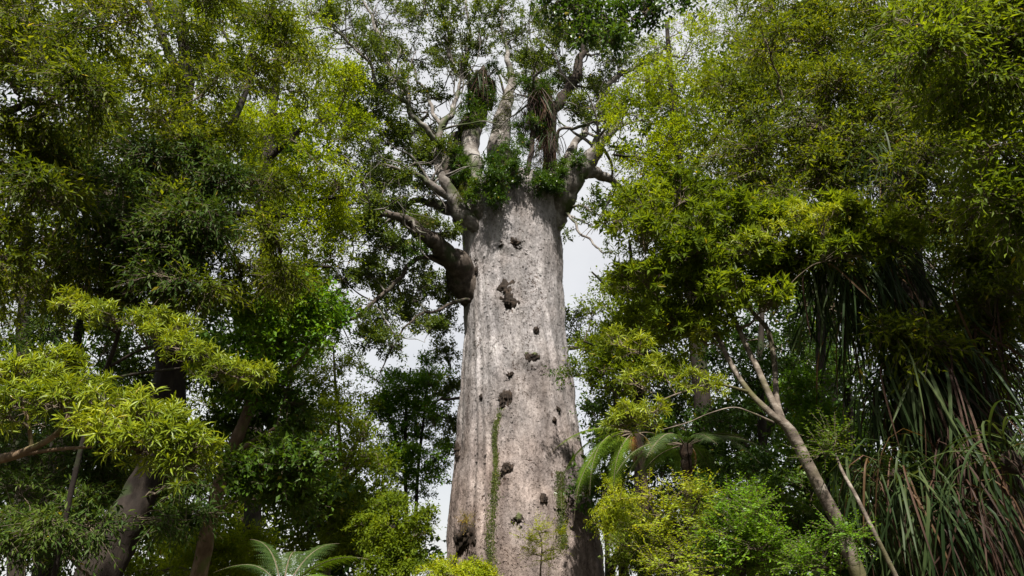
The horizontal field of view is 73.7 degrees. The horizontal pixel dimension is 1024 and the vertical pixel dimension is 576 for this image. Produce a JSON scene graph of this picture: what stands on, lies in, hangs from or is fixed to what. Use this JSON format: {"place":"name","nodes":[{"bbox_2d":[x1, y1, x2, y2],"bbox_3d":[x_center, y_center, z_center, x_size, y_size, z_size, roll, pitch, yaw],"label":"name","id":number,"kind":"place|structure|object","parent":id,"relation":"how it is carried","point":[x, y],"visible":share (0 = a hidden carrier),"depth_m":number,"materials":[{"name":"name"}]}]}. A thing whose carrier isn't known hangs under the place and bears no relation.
{"place":"outdoors","nodes":[
{"label":"outdoors","id":0,"kind":"place"},
{"bbox_2d":[0,0,1023,575],"label":"sky","id":1,"kind":"structure","parent":0,"point":[579,255],"materials":[{"name":"white"}]},
{"bbox_3d":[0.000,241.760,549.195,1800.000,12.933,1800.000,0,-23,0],"label":"ground","id":2,"kind":"structure","parent":0,"visible":0},
{"bbox_2d":[0,150,101,575],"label":"fine leaved tree","id":3,"kind":"object","parent":2,"relation":"on","point":[12,572],"visible":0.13,"depth_m":16.29,"materials":[{"name":"green plant"}]},
{"bbox_2d":[0,0,185,341],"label":"tawa tree","id":4,"kind":"object","parent":2,"relation":"on","point":[42,177],"visible":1,"depth_m":8.08,"materials":[{"name":"green plant"}]},
{"bbox_2d":[0,336,228,499],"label":"rosette shrub","id":5,"kind":"object","parent":2,"relation":"on","point":[166,430],"visible":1,"depth_m":4.46,"materials":[{"name":"plant"}]},
{"bbox_2d":[0,278,251,575],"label":"understory tree","id":6,"kind":"object","parent":2,"relation":"on","point":[55,467],"visible":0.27,"depth_m":9.79,"materials":[{"name":"green plant"}]},
{"bbox_2d":[45,283,278,575],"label":"rosette shrub","id":7,"kind":"object","parent":2,"relation":"on","point":[99,308],"visible":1,"depth_m":6.66,"materials":[{"name":"green plant"}]},
{"bbox_2d":[0,0,348,575],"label":"tawa tree","id":8,"kind":"object","parent":2,"relation":"on","point":[166,235],"visible":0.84,"depth_m":8.73,"materials":[{"name":"green plant"}]},
{"bbox_2d":[25,206,114,288],"bbox_3d":[-5.525,-0.544,8.590,1.001,1.161,1.239,11,-25,-24],"label":"strap leaf clump","id":9,"kind":"object","parent":8,"relation":"attached to","point":[58,225],"visible":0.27,"depth_m":8.60,"materials":[{"name":"green plant"}]},
{"bbox_2d":[99,346,286,575],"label":"understory tree","id":10,"kind":"object","parent":2,"relation":"on","point":[133,568],"visible":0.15,"depth_m":14.04,"materials":[{"name":"green plant"}]},
{"bbox_2d":[156,518,288,575],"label":"shrub","id":11,"kind":"object","parent":2,"relation":"on","point":[233,548],"visible":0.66,"depth_m":10.66,"materials":[{"name":"green plant"}]},
{"bbox_2d":[0,0,446,575],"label":"background forest","id":12,"kind":"object","parent":2,"relation":"on","point":[220,328],"visible":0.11,"depth_m":23.10,"materials":[{"name":"green plant"}]},
{"bbox_2d":[186,267,363,575],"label":"broadleaf tree","id":13,"kind":"object","parent":2,"relation":"on","point":[259,462],"visible":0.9,"depth_m":9.57,"materials":[{"name":"green plant"}]},
{"bbox_2d":[184,0,389,575],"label":"fine leaved tree","id":14,"kind":"object","parent":2,"relation":"on","point":[325,214],"visible":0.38,"depth_m":15.62,"materials":[{"name":"green plant"}]},
{"bbox_2d":[216,539,364,575],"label":"tree fern","id":15,"kind":"object","parent":2,"relation":"on","point":[278,568],"visible":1,"depth_m":7.56,"materials":[{"name":"green plant"}]},
{"bbox_2d":[278,330,376,572],"bbox_3d":[-7.577,6.939,25.942,5.059,11.522,4.349,0,-23,0],"label":"understory tree","id":16,"kind":"object","parent":2,"relation":"on","point":[322,370],"visible":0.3,"depth_m":27.03,"materials":[{"name":"green plant"}]},
{"bbox_2d":[265,384,406,575],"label":"understory tree","id":17,"kind":"object","parent":2,"relation":"on","point":[361,435],"visible":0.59,"depth_m":18.64,"materials":[{"name":"green plant"}]},
{"bbox_2d":[338,489,453,575],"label":"understory tree","id":18,"kind":"object","parent":2,"relation":"on","point":[396,550],"visible":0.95,"depth_m":15.04,"materials":[{"name":"green plant"}]},
{"bbox_2d":[355,345,459,575],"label":"understory tree","id":19,"kind":"object","parent":2,"relation":"on","point":[418,383],"visible":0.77,"depth_m":24.68,"materials":[{"name":"green plant"}]},
{"bbox_2d":[413,552,502,575],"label":"shrub","id":20,"kind":"object","parent":2,"relation":"on","point":[473,567],"visible":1,"depth_m":12.68,"materials":[{"name":"green plant"}]},
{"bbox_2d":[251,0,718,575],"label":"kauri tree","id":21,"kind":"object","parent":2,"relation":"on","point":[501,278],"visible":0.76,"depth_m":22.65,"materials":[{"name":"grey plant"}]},
{"bbox_2d":[391,236,431,270],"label":"perching plant","id":22,"kind":"object","parent":21,"relation":"attached to","point":[415,251],"visible":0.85,"depth_m":21.37,"materials":[{"name":"green plant"}]},
{"bbox_2d":[415,208,451,241],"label":"perching plant","id":23,"kind":"object","parent":21,"relation":"attached to","point":[424,222],"visible":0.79,"depth_m":21.77,"materials":[{"name":"green plant"}]},
{"bbox_2d":[443,144,473,187],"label":"perching plant","id":24,"kind":"object","parent":21,"relation":"on","point":[459,160],"visible":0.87,"depth_m":24.23,"materials":[{"name":"green plant"}]},
{"bbox_2d":[447,131,469,159],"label":"perching plant","id":25,"kind":"object","parent":21,"relation":"attached to","point":[456,136],"visible":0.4,"depth_m":25.91,"materials":[{"name":"green plant"}]},
{"bbox_2d":[452,182,469,206],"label":"perching plant","id":26,"kind":"object","parent":21,"relation":"attached to","point":[460,187],"visible":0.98,"depth_m":22.97,"materials":[{"name":"green plant"}]},
{"bbox_2d":[451,172,483,208],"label":"perching plant","id":27,"kind":"object","parent":21,"relation":"attached to","point":[470,188],"visible":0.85,"depth_m":23.43,"materials":[{"name":"green plant"}]},
{"bbox_2d":[458,508,476,534],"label":"perching plant","id":28,"kind":"object","parent":21,"relation":"attached to","point":[466,520],"visible":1,"depth_m":18.58,"materials":[{"name":"green plant"}]},
{"bbox_2d":[450,102,492,134],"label":"perching plant","id":29,"kind":"object","parent":21,"relation":"attached to","point":[471,118],"visible":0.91,"depth_m":25.45,"materials":[{"name":"green plant"}]},
{"bbox_2d":[456,57,505,112],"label":"perching plant","id":30,"kind":"object","parent":21,"relation":"attached to","point":[488,102],"visible":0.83,"depth_m":26.15,"materials":[{"name":"green plant"}]},
{"bbox_2d":[461,69,505,115],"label":"strap leaf clump","id":31,"kind":"object","parent":21,"relation":"attached to","point":[481,76],"visible":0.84,"depth_m":26.11,"materials":[{"name":"green plant"}]},
{"bbox_2d":[484,407,505,575],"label":"climbing vine","id":32,"kind":"object","parent":21,"relation":"attached to","point":[495,457],"visible":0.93,"depth_m":19.28,"materials":[{"name":"green plant"}]},
{"bbox_2d":[471,134,534,213],"bbox_3d":[-0.535,-3.819,23.667,2.085,3.185,2.640,11,-25,-24],"label":"perching plant","id":33,"kind":"object","parent":21,"relation":"attached to","point":[496,174],"visible":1,"depth_m":23.07,"materials":[{"name":"green plant"}]},
{"bbox_2d":[481,90,525,136],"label":"perching plant","id":34,"kind":"object","parent":21,"relation":"attached to","point":[504,111],"visible":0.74,"depth_m":27.69,"materials":[{"name":"green plant"}]},
{"bbox_2d":[500,101,542,159],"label":"strap leaf clump","id":35,"kind":"object","parent":21,"relation":"attached to","point":[524,114],"visible":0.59,"depth_m":25.05,"materials":[{"name":"green plant"}]},
{"bbox_2d":[507,72,561,153],"bbox_3d":[1.025,-6.632,25.556,1.652,4.401,2.297,-16,-28,34],"label":"perching plant","id":36,"kind":"object","parent":21,"relation":"attached to","point":[542,82],"visible":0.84,"depth_m":25.21,"materials":[{"name":"green plant"}]},
{"bbox_2d":[527,131,551,170],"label":"perching plant","id":37,"kind":"object","parent":21,"relation":"attached to","point":[536,165],"visible":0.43,"depth_m":24.75,"materials":[{"name":"green plant"}]},
{"bbox_2d":[516,86,567,140],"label":"strap leaf clump","id":38,"kind":"object","parent":21,"relation":"attached to","point":[539,102],"visible":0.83,"depth_m":24.91,"materials":[{"name":"green plant"}]},
{"bbox_2d":[524,167,561,199],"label":"perching plant","id":39,"kind":"object","parent":21,"relation":"attached to","point":[543,176],"visible":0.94,"depth_m":23.37,"materials":[{"name":"green plant"}]},
{"bbox_2d":[524,127,569,169],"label":"strap leaf clump","id":40,"kind":"object","parent":21,"relation":"attached to","point":[548,137],"visible":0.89,"depth_m":24.40,"materials":[{"name":"green plant"}]},
{"bbox_2d":[546,154,571,196],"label":"perching plant","id":41,"kind":"object","parent":21,"relation":"attached to","point":[559,168],"visible":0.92,"depth_m":23.63,"materials":[{"name":"green plant"}]},
{"bbox_2d":[553,470,568,548],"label":"climbing vine","id":42,"kind":"object","parent":21,"relation":"attached to","point":[561,504],"visible":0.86,"depth_m":19.16,"materials":[{"name":"green plant"}]},
{"bbox_2d":[569,146,589,170],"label":"perching plant","id":43,"kind":"object","parent":21,"relation":"attached to","point":[574,162],"visible":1,"depth_m":23.93,"materials":[{"name":"green plant"}]},
{"bbox_2d":[601,165,629,185],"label":"perching plant","id":44,"kind":"object","parent":21,"relation":"attached to","point":[614,174],"visible":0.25,"depth_m":25.93,"materials":[{"name":"green plant"}]},
{"bbox_2d":[509,512,575,575],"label":"shrub","id":45,"kind":"object","parent":2,"relation":"on","point":[537,541],"visible":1,"depth_m":11.25,"materials":[{"name":"green plant"}]},
{"bbox_2d":[551,427,673,571],"bbox_3d":[1.966,4.761,11.918,2.225,4.557,1.520,17,-28,-34],"label":"tree fern","id":46,"kind":"object","parent":2,"relation":"on","point":[592,462],"visible":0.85,"depth_m":12.22,"materials":[{"name":"green plant"}]},
{"bbox_2d":[542,327,693,575],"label":"understory tree","id":47,"kind":"object","parent":2,"relation":"on","point":[597,406],"visible":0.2,"depth_m":18.46,"materials":[{"name":"green plant"}]},
{"bbox_2d":[583,473,669,575],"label":"shrub","id":48,"kind":"object","parent":2,"relation":"on","point":[616,511],"visible":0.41,"depth_m":13.96,"materials":[{"name":"green plant"}]},
{"bbox_2d":[556,234,720,511],"bbox_3d":[3.190,3.314,15.877,4.586,10.313,3.617,19,-29,-37],"label":"understory tree","id":49,"kind":"object","parent":2,"relation":"on","point":[594,350],"visible":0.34,"depth_m":16.04,"materials":[{"name":"green plant"}]},
{"bbox_2d":[598,502,715,575],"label":"shrub","id":50,"kind":"object","parent":2,"relation":"on","point":[622,543],"visible":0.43,"depth_m":9.55,"materials":[{"name":"green plant"}]},
{"bbox_2d":[618,465,727,575],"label":"shrub","id":51,"kind":"object","parent":2,"relation":"on","point":[673,544],"visible":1,"depth_m":5.22,"materials":[{"name":"green plant"}]},
{"bbox_2d":[520,0,826,575],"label":"overhanging tree","id":52,"kind":"object","parent":2,"relation":"on","point":[584,27],"visible":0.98,"depth_m":9.10,"materials":[{"name":"green plant"}]},
{"bbox_2d":[617,430,770,575],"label":"tree fern","id":53,"kind":"object","parent":2,"relation":"on","point":[687,451],"visible":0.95,"depth_m":10.34,"materials":[{"name":"green plant"}]},
{"bbox_2d":[590,0,882,575],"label":"fine leaved tree","id":54,"kind":"object","parent":2,"relation":"on","point":[674,127],"visible":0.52,"depth_m":17.40,"materials":[{"name":"green plant"}]},
{"bbox_2d":[642,295,841,572],"bbox_3d":[4.590,3.595,12.752,3.769,7.380,4.319,-11,-26,25],"label":"understory tree","id":55,"kind":"object","parent":2,"relation":"on","point":[762,430],"visible":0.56,"depth_m":12.68,"materials":[{"name":"green plant"}]},
{"bbox_2d":[676,469,809,575],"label":"shrub","id":56,"kind":"object","parent":2,"relation":"on","point":[754,545],"visible":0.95,"depth_m":6.07,"materials":[{"name":"green plant"}]},
{"bbox_2d":[588,162,932,575],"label":"slender tree","id":57,"kind":"object","parent":2,"relation":"on","point":[687,249],"visible":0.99,"depth_m":7.03,"materials":[{"name":"green plant"}]},
{"bbox_2d":[710,466,860,575],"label":"shrub","id":58,"kind":"object","parent":2,"relation":"on","point":[805,501],"visible":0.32,"depth_m":8.38,"materials":[{"name":"green plant"}]},
{"bbox_2d":[568,0,1023,575],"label":"background forest","id":59,"kind":"object","parent":2,"relation":"on","point":[628,468],"visible":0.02,"depth_m":26.72,"materials":[{"name":"green plant"}]},
{"bbox_2d":[697,1,901,564],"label":"canopy tree","id":60,"kind":"object","parent":2,"relation":"on","point":[834,399],"visible":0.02,"depth_m":24.29,"materials":[{"name":"green plant"}]},
{"bbox_2d":[769,360,868,575],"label":"tree","id":61,"kind":"object","parent":2,"relation":"on","point":[798,399],"visible":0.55,"depth_m":8.00,"materials":[{"name":"green plant"}]},
{"bbox_2d":[771,502,880,575],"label":"shrub","id":62,"kind":"object","parent":2,"relation":"on","point":[837,533],"visible":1,"depth_m":4.81,"materials":[{"name":"green plant"}]},
{"bbox_2d":[781,405,897,575],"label":"sapling","id":63,"kind":"object","parent":2,"relation":"on","point":[869,522],"visible":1,"depth_m":5.77,"materials":[{"name":"green plant"}]},
{"bbox_2d":[683,0,1023,575],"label":"leaning tree","id":64,"kind":"object","parent":2,"relation":"on","point":[822,161],"visible":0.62,"depth_m":8.96,"materials":[{"name":"green plant"}]},
{"bbox_2d":[765,213,915,381],"bbox_3d":[3.614,0.193,7.317,1.528,1.947,1.651,11,-25,-24],"label":"strap leaf clump","id":65,"kind":"object","parent":64,"relation":"attached to","point":[819,295],"visible":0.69,"depth_m":7.18,"materials":[{"name":"green plant"}]},
{"bbox_2d":[782,283,963,421],"bbox_3d":[3.826,0.663,7.493,1.838,1.621,1.267,-10,-25,23],"label":"strap leaf clump","id":66,"kind":"object","parent":64,"relation":"attached to","point":[847,328],"visible":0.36,"depth_m":7.45,"materials":[{"name":"green plant"}]},
{"bbox_2d":[839,129,947,225],"bbox_3d":[4.600,-1.206,8.412,1.075,1.670,1.199,0,-23,0],"label":"strap leaf clump","id":67,"kind":"object","parent":64,"relation":"attached to","point":[869,170],"visible":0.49,"depth_m":8.47,"materials":[{"name":"green plant"}]},
{"bbox_2d":[809,222,994,376],"bbox_3d":[4.089,0.081,7.333,1.400,1.800,1.536,8,-24,-17],"label":"strap leaf clump","id":68,"kind":"object","parent":64,"relation":"attached to","point":[898,283],"visible":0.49,"depth_m":7.17,"materials":[{"name":"green plant"}]},
{"bbox_2d":[815,338,1022,505],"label":"strap leaf clump","id":69,"kind":"object","parent":64,"relation":"attached to","point":[908,399],"visible":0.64,"depth_m":6.44,"materials":[{"name":"green plant"}]},
{"bbox_2d":[863,325,1023,525],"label":"strap leaf clump","id":70,"kind":"object","parent":64,"relation":"attached to","point":[952,385],"visible":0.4,"depth_m":6.35,"materials":[{"name":"green plant"}]},
{"bbox_2d":[884,397,1023,575],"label":"strap leaf clump","id":71,"kind":"object","parent":64,"relation":"attached to","point":[973,477],"visible":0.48,"depth_m":5.99,"materials":[{"name":"green plant"}]},
{"bbox_2d":[920,280,1023,457],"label":"strap leaf clump","id":72,"kind":"object","parent":64,"relation":"attached to","point":[974,336],"visible":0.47,"depth_m":6.71,"materials":[{"name":"green plant"}]},
{"bbox_2d":[774,260,936,554],"bbox_3d":[8.274,3.313,15.822,3.932,10.323,5.919,-14,-27,31],"label":"understory tree","id":73,"kind":"object","parent":2,"relation":"on","point":[848,397],"visible":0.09,"depth_m":16.43,"materials":[{"name":"green plant"}]},
{"bbox_2d":[819,506,989,575],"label":"shrub","id":74,"kind":"object","parent":2,"relation":"on","point":[870,572],"visible":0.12,"depth_m":7.99,"materials":[{"name":"green plant"}]},
{"bbox_2d":[818,428,1020,575],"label":"strap leaf clump","id":75,"kind":"object","parent":2,"relation":"on","point":[899,478],"visible":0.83,"depth_m":5.90,"materials":[{"name":"green plant"}]},
{"bbox_2d":[848,66,1023,509],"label":"understory tree","id":76,"kind":"object","parent":2,"relation":"on","point":[932,267],"visible":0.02,"depth_m":13.21,"materials":[{"name":"green plant"}]},
{"bbox_2d":[854,0,1023,285],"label":"tawa tree","id":77,"kind":"object","parent":2,"relation":"on","point":[968,36],"visible":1,"depth_m":6.03,"materials":[{"name":"green plant"}]},
{"bbox_2d":[908,400,1023,561],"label":"strap leaf clump","id":78,"kind":"object","parent":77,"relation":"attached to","point":[1010,462],"visible":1,"depth_m":4.81,"materials":[{"name":"green plant"}]},
{"bbox_2d":[872,457,1023,575],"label":"strap leaf clump","id":79,"kind":"object","parent":2,"relation":"on","point":[972,569],"visible":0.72,"depth_m":5.61,"materials":[{"name":"green plant"}]}
]}

